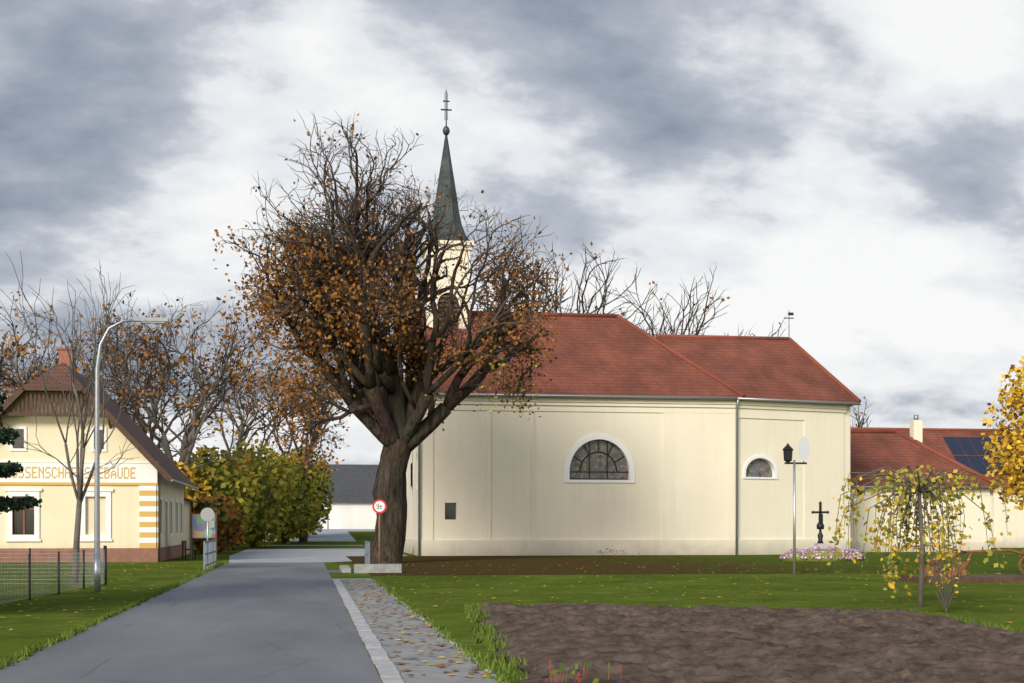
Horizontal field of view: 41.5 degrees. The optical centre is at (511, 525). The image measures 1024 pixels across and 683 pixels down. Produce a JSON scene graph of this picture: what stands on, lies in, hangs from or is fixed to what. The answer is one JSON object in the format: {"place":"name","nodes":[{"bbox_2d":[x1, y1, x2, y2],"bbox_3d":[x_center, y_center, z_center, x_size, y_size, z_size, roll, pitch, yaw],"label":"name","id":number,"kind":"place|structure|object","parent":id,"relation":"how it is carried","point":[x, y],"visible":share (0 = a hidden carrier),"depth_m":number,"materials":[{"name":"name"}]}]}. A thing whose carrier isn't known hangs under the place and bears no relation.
{"place":"outdoors","nodes":[
{"label":"outdoors","id":0,"kind":"place"},
{"bbox_2d":[0,347,198,562],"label":"house","id":1,"kind":"structure","parent":0,"point":[145,510],"depth_m":59.48,"materials":[{"name":"beige paint"}]},
{"bbox_2d":[0,562,381,682],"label":"road","id":2,"kind":"structure","parent":0,"point":[277,622],"depth_m":18.98,"materials":[{"name":"grey asphalt"}]},
{"bbox_2d":[228,529,405,562],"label":"gravel road","id":3,"kind":"structure","parent":0,"point":[288,555],"depth_m":78.30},
{"bbox_2d":[332,578,496,682],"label":"pavement","id":4,"kind":"structure","parent":0,"point":[419,669],"depth_m":18.25,"materials":[{"name":"grey stone"}]},
{"bbox_2d":[0,527,1023,682],"bbox_3d":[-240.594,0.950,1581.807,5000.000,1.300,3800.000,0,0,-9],"label":"ground","id":5,"kind":"structure","parent":0,"point":[681,590],"depth_m":32.48,"materials":[{"name":"green plant"}]},
{"bbox_2d":[0,368,42,513],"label":"spruce tree","id":6,"kind":"object","parent":5,"relation":"on","point":[9,469],"visible":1,"depth_m":24.45,"materials":[{"name":"green plant"}]},
{"bbox_2d":[0,328,85,405],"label":"tree","id":7,"kind":"object","parent":5,"relation":"on","point":[6,349],"visible":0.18,"depth_m":87.37,"materials":[{"name":"brown plant"}]},
{"bbox_2d":[0,545,106,602],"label":"garden fence","id":8,"kind":"object","parent":5,"relation":"on","point":[30,579],"visible":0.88,"depth_m":30.86,"materials":[{"name":"grey metal"}]},
{"bbox_2d":[0,251,143,582],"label":"young tree","id":9,"kind":"object","parent":5,"relation":"on","point":[79,492],"visible":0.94,"depth_m":37.88,"materials":[{"name":"grey plant"}]},
{"bbox_2d":[0,291,185,429],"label":"tree","id":10,"kind":"object","parent":5,"relation":"on","point":[19,383],"visible":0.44,"depth_m":76.30,"materials":[{"name":"brown plant"}]},
{"bbox_2d":[94,317,168,591],"bbox_3d":[-9.278,-1.587,32.877,1.765,6.975,0.240,0,0,-9],"label":"street lamp","id":11,"kind":"object","parent":5,"relation":"on","point":[97,555],"visible":0.94,"depth_m":32.72,"materials":[{"name":"grey metal"}]},
{"bbox_2d":[58,293,249,456],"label":"tree","id":12,"kind":"object","parent":5,"relation":"on","point":[164,369],"visible":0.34,"depth_m":90.84,"materials":[{"name":"brown plant"}]},
{"bbox_2d":[73,294,284,481],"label":"tree","id":13,"kind":"object","parent":5,"relation":"on","point":[192,431],"visible":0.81,"depth_m":86.17,"materials":[{"name":"brown plant"}]},
{"bbox_2d":[182,540,195,559],"bbox_3d":[-15.523,1.200,64.901,0.550,1.000,1.800,0,0,-9],"label":"bench","id":14,"kind":"object","parent":5,"relation":"on","point":[184,545],"visible":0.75,"depth_m":64.11,"materials":[{"name":"brown wood"}]},
{"bbox_2d":[191,508,216,560],"bbox_3d":[-13.906,0.500,60.596,1.202,2.600,4.127,0,0,-11],"label":"notice board","id":15,"kind":"object","parent":5,"relation":"on","point":[204,524],"visible":0.86,"depth_m":62.48,"materials":[{"name":"multicoloured wood"}]},
{"bbox_2d":[203,539,215,569],"bbox_3d":[-11.708,1.175,52.333,0.060,1.250,6.060,0,0,-9],"label":"metal barrier","id":16,"kind":"object","parent":5,"relation":"on","point":[209,552],"visible":0.97,"depth_m":51.94,"materials":[{"name":"grey metal"}]},
{"bbox_2d":[165,340,323,545],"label":"tree","id":17,"kind":"object","parent":5,"relation":"on","point":[243,433],"visible":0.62,"depth_m":101.49,"materials":[{"name":"brown plant"}]},
{"bbox_2d":[173,439,334,552],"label":"shrub","id":18,"kind":"object","parent":5,"relation":"on","point":[261,502],"visible":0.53,"depth_m":95.64,"materials":[{"name":"green plant"}]},
{"bbox_2d":[226,345,352,541],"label":"tree","id":19,"kind":"object","parent":5,"relation":"on","point":[313,439],"visible":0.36,"depth_m":110.33,"materials":[{"name":"brown plant"}]},
{"bbox_2d":[327,469,338,528],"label":"lamp post","id":20,"kind":"object","parent":5,"relation":"on","point":[327,508],"visible":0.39,"depth_m":145.66,"materials":[{"name":"grey metal"}]},
{"bbox_2d":[318,464,377,528],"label":"building","id":21,"kind":"structure","parent":5,"relation":"on","point":[352,501],"depth_m":149.36,"materials":[{"name":"white paint"}]},
{"bbox_2d":[365,541,369,563],"bbox_3d":[-5.227,1.175,48.770,0.060,1.250,2.860,0,0,-9],"label":"stone post","id":22,"kind":"object","parent":5,"relation":"on","point":[367,552],"visible":0.65,"depth_m":48.43,"materials":[{"name":"grey stone"}]},
{"bbox_2d":[340,564,401,572],"bbox_3d":[-5.046,1.550,47.786,2.000,0.500,4.000,0,0,-9],"label":"stone bench","id":23,"kind":"object","parent":5,"relation":"on","point":[377,568],"visible":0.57,"depth_m":45.86,"materials":[{"name":"grey stone"}]},
{"bbox_2d":[372,499,386,563],"bbox_3d":[-4.617,0.435,47.031,0.500,2.730,0.102,0,0,-9],"label":"road sign","id":24,"kind":"object","parent":5,"relation":"on","point":[379,506],"visible":0.94,"depth_m":47.01,"materials":[{"name":"red metal"}]},
{"bbox_2d":[212,110,577,562],"bbox_3d":[-4.954,-7.365,58.347,15.378,19.046,16.054,0,0,-9],"label":"tree","id":25,"kind":"object","parent":5,"relation":"on","point":[387,407],"visible":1,"depth_m":56.95,"materials":[{"name":"brown plant"}]},
{"bbox_2d":[333,579,506,682],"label":"kerb","id":26,"kind":"structure","parent":5,"relation":"on","point":[388,671],"depth_m":18.18,"materials":[{"name":"concrete"}]},
{"bbox_2d":[0,560,1023,682],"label":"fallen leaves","id":27,"kind":"object","parent":5,"relation":"on","point":[482,632],"depth_m":20.22,"materials":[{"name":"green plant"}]},
{"bbox_2d":[477,264,583,312],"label":"tree","id":28,"kind":"object","parent":5,"relation":"on","point":[556,303],"visible":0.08,"depth_m":101.23,"materials":[{"name":"brown plant"}]},
{"bbox_2d":[502,236,663,334],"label":"tree","id":29,"kind":"object","parent":5,"relation":"on","point":[624,313],"visible":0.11,"depth_m":104.79,"materials":[{"name":"brown plant"}]},
{"bbox_2d":[543,239,642,322],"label":"tree","id":30,"kind":"object","parent":5,"relation":"on","point":[603,302],"visible":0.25,"depth_m":102.48,"materials":[{"name":"brown plant"}]},
{"bbox_2d":[404,90,860,555],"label":"church","id":31,"kind":"structure","parent":5,"relation":"on","point":[636,439],"depth_m":74.29,"materials":[{"name":"paint"}]},
{"bbox_2d":[621,308,669,331],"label":"tree","id":32,"kind":"object","parent":5,"relation":"on","point":[652,320],"visible":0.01,"depth_m":113.16,"materials":[{"name":"brown plant"}]},
{"bbox_2d":[610,271,746,336],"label":"tree","id":33,"kind":"object","parent":5,"relation":"on","point":[679,313],"visible":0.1,"depth_m":111.21,"materials":[{"name":"brown plant"}]},
{"bbox_2d":[630,266,729,337],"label":"tree","id":34,"kind":"object","parent":5,"relation":"on","point":[692,312],"visible":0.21,"depth_m":106.15,"materials":[{"name":"brown plant"}]},
{"bbox_2d":[346,554,1023,575],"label":"soil bed","id":35,"kind":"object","parent":5,"relation":"on","point":[564,565],"depth_m":55.89,"materials":[{"name":"soil"},{"name":"fallen leaves"}]},
{"bbox_2d":[343,561,428,563],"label":"tree base dirt","id":36,"kind":"structure","parent":35,"relation":"on","point":[405,562],"depth_m":57.20,"materials":[{"name":"brown soil"}]},
{"bbox_2d":[592,546,865,561],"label":"flower bed plants","id":37,"kind":"object","parent":35,"relation":"on","point":[822,554],"visible":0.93,"depth_m":60.93,"materials":[{"name":"pink plant"}]},
{"bbox_2d":[811,501,829,546],"bbox_3d":[14.172,0.225,62.048,0.900,2.750,0.600,0,0,-9],"label":"wayside cross","id":38,"kind":"object","parent":35,"relation":"on","point":[820,527],"visible":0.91,"depth_m":61.97,"materials":[{"name":"black metal"}]},
{"bbox_2d":[474,600,1023,682],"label":"field soil","id":39,"kind":"structure","parent":5,"relation":"on","point":[644,643],"depth_m":16.86,"materials":[{"name":"brown soil"}]},
{"bbox_2d":[543,661,621,682],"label":"garden plants","id":40,"kind":"object","parent":39,"relation":"on","point":[562,667],"visible":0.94,"depth_m":12.83,"materials":[{"name":"green plant"}]},
{"bbox_2d":[722,320,783,336],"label":"tree","id":41,"kind":"object","parent":5,"relation":"on","point":[754,334],"visible":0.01,"depth_m":117.42,"materials":[{"name":"brown plant"}]},
{"bbox_2d":[782,436,809,574],"bbox_3d":[9.278,-0.565,44.104,0.930,4.730,0.329,0,0,-9],"label":"park lamp","id":42,"kind":"object","parent":5,"relation":"on","point":[803,448],"visible":0.98,"depth_m":44.07,"materials":[{"name":"grey metal"}]},
{"bbox_2d":[850,397,872,426],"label":"tree","id":43,"kind":"object","parent":5,"relation":"on","point":[861,423],"visible":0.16,"depth_m":131.57,"materials":[{"name":"grey plant"}]},
{"bbox_2d":[826,464,1011,611],"bbox_3d":[7.942,0.244,26.556,2.680,2.916,3.369,0,0,44],"label":"weeping tree","id":44,"kind":"object","parent":5,"relation":"on","point":[918,486],"visible":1,"depth_m":26.47,"materials":[{"name":"yellow plant"}]},
{"bbox_2d":[899,545,1023,582],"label":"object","id":45,"kind":"object","parent":5,"relation":"on","point":[1009,578],"visible":0.73,"depth_m":38.77,"materials":[{"name":"brown rusty iron"}]},
{"bbox_2d":[980,356,1023,509],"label":"yellow tree","id":46,"kind":"object","parent":5,"relation":"on","point":[1014,463],"visible":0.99,"depth_m":39.35,"materials":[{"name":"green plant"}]},
{"bbox_2d":[0,0,1023,525],"label":"sky","id":47,"kind":"structure","parent":0,"point":[853,169],"materials":[{"name":"grey"}]},
{"bbox_2d":[850,415,1002,551],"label":"parish house","id":48,"kind":"structure","parent":0,"point":[873,450],"depth_m":84.44,"materials":[{"name":"paint"}]},
{"bbox_2d":[850,427,1023,547],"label":"farm house","id":49,"kind":"structure","parent":0,"point":[964,446],"depth_m":102.23,"materials":[{"name":"tile"}]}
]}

